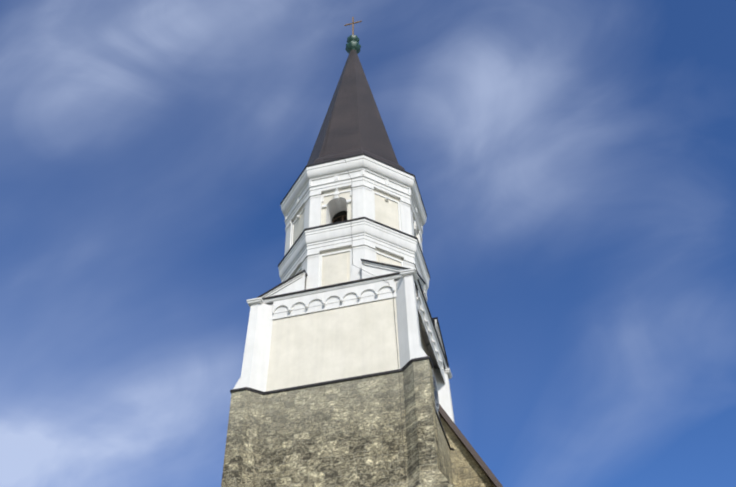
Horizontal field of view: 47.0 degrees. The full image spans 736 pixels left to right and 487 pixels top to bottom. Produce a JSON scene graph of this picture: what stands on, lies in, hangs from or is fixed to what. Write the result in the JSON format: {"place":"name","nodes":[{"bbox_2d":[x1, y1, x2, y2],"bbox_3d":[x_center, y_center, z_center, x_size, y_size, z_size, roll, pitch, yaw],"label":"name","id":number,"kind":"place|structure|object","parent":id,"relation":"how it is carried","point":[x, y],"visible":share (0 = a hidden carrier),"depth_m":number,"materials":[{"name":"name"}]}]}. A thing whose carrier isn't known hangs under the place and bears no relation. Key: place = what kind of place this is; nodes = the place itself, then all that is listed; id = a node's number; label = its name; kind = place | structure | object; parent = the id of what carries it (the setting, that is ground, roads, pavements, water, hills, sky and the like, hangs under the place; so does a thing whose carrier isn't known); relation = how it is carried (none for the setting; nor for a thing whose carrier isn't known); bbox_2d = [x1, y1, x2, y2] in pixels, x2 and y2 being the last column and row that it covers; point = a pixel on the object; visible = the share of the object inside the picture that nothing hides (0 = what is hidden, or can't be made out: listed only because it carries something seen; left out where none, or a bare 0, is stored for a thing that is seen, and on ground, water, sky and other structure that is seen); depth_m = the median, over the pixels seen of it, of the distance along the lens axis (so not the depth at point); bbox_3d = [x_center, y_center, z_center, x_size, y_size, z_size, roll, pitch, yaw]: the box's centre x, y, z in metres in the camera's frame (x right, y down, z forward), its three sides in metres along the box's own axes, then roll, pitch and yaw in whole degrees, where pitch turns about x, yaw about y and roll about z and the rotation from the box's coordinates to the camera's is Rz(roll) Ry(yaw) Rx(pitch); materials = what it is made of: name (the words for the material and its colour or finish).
{"place":"outdoors","nodes":[
{"label":"outdoors","id":0,"kind":"place"},
{"bbox_2d":[0,0,735,486],"label":"sky","id":1,"kind":"structure","parent":0,"point":[572,163],"materials":[{"name":"blue"}]},
{"bbox_2d":[432,369,438,411],"bbox_3d":[2.651,6.180,35.937,0.390,1.960,1.960,-11,-44,10],"label":"downspout","id":2,"kind":"object","parent":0,"point":[436,396],"visible":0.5,"depth_m":36.08,"materials":[{"name":"grey metal"}]},
{"bbox_2d":[439,404,502,486],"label":"church nave","id":3,"kind":"structure","parent":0,"point":[472,469],"depth_m":36.54,"materials":[{"name":"stone"}]},
{"label":"ground","id":4,"kind":"structure","parent":0,"visible":0},
{"bbox_2d":[221,359,456,486],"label":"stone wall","id":5,"kind":"structure","parent":4,"relation":"on","point":[344,434],"depth_m":31.59,"materials":[{"name":"grey stone"}]},
{"bbox_2d":[230,356,454,450],"bbox_3d":[-0.514,7.744,35.778,8.100,0.145,8.100,-11,-44,10],"label":"ledge flashing","id":6,"kind":"object","parent":5,"relation":"on","point":[403,368],"visible":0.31,"depth_m":33.35,"materials":[{"name":"black metal"}]},
{"bbox_2d":[233,268,454,422],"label":"upper tower wall","id":7,"kind":"structure","parent":5,"relation":"on","point":[325,336],"depth_m":34.99,"materials":[{"name":"white paint"}]},
{"bbox_2d":[256,258,448,368],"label":"corner gables","id":8,"kind":"object","parent":5,"relation":"on","point":[296,282],"visible":0.23,"depth_m":37.20,"materials":[{"name":"white paint"}]},
{"bbox_2d":[262,272,448,368],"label":"cornice","id":9,"kind":"structure","parent":5,"relation":"on","point":[354,283],"depth_m":36.68,"materials":[{"name":"white paint"}]},
{"bbox_2d":[284,182,429,346],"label":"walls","id":10,"kind":"structure","parent":5,"relation":"on","point":[353,201],"depth_m":40.38,"materials":[{"name":"white paint"}]},
{"bbox_2d":[280,153,426,235],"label":"cornice","id":11,"kind":"structure","parent":10,"relation":"on","point":[377,174],"depth_m":42.18,"materials":[{"name":"white paint"}]},
{"bbox_2d":[307,49,404,170],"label":"spire","id":12,"kind":"structure","parent":11,"relation":"on","point":[356,125],"depth_m":46.74,"materials":[{"name":"metal"}]},
{"bbox_2d":[345,35,360,53],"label":"finial","id":13,"kind":"object","parent":12,"relation":"on","point":[352,42],"visible":0.83,"depth_m":54.98,"materials":[{"name":"green metal"}]},
{"bbox_2d":[344,17,361,34],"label":"cross","id":14,"kind":"object","parent":13,"relation":"on","point":[353,23],"visible":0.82,"depth_m":57.18,"materials":[{"name":"metal"}]},
{"bbox_2d":[278,217,429,294],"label":"cornice","id":15,"kind":"structure","parent":10,"relation":"on","point":[376,234],"depth_m":39.27,"materials":[{"name":"white paint"}]},
{"bbox_2d":[296,188,415,221],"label":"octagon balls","id":16,"kind":"object","parent":10,"relation":"on","point":[386,199],"visible":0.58,"depth_m":41.37,"materials":[{"name":"white paint"}]}
]}

